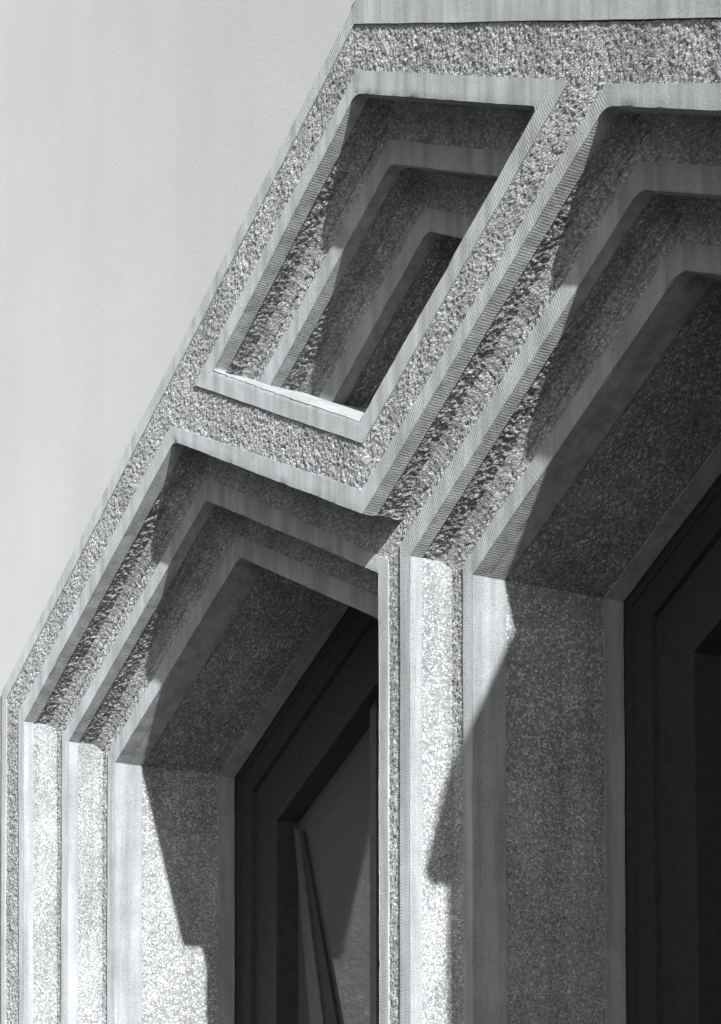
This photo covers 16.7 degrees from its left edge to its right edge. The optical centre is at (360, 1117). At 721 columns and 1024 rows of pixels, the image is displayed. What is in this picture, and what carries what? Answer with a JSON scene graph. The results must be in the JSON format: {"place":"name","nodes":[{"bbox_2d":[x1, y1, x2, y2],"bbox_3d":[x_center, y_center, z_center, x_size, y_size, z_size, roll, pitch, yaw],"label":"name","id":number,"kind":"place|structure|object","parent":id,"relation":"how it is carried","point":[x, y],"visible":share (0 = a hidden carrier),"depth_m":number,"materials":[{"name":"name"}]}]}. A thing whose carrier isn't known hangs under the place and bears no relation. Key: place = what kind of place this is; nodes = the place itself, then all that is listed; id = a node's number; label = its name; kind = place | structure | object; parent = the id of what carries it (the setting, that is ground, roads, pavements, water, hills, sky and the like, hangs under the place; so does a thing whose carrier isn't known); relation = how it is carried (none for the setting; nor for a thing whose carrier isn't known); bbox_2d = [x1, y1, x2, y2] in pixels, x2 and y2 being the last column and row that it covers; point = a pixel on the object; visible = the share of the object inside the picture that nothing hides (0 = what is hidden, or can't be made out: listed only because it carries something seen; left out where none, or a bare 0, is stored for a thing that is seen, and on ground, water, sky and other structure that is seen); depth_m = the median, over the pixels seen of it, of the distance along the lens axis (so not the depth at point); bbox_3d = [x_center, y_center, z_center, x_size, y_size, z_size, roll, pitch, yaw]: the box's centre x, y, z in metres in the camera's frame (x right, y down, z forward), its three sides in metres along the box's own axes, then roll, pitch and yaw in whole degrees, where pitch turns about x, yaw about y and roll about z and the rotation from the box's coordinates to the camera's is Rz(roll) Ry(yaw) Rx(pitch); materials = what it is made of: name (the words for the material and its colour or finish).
{"place":"outdoors","nodes":[
{"label":"outdoors","id":0,"kind":"place"},
{"label":"ground","id":1,"kind":"structure","parent":0,"visible":0},
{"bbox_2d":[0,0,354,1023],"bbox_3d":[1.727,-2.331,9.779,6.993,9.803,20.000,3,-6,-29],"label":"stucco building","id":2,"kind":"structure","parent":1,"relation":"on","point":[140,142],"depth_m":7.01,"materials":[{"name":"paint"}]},
{"bbox_2d":[1,0,720,1023],"bbox_3d":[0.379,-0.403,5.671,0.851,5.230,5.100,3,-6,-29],"label":"concrete portal","id":3,"kind":"object","parent":1,"relation":"on","point":[369,662],"visible":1,"depth_m":5.63,"materials":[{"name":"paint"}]},
{"bbox_2d":[233,606,379,1023],"bbox_3d":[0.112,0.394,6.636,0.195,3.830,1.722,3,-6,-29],"label":"window","id":4,"kind":"structure","parent":3,"relation":"in","point":[306,796],"depth_m":7.11,"materials":[{"name":"paint"}]},
{"bbox_2d":[619,474,720,1023],"bbox_3d":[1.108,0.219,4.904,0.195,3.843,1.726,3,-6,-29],"label":"window","id":5,"kind":"structure","parent":3,"relation":"in","point":[672,616],"depth_m":5.55,"materials":[{"name":"paint"}]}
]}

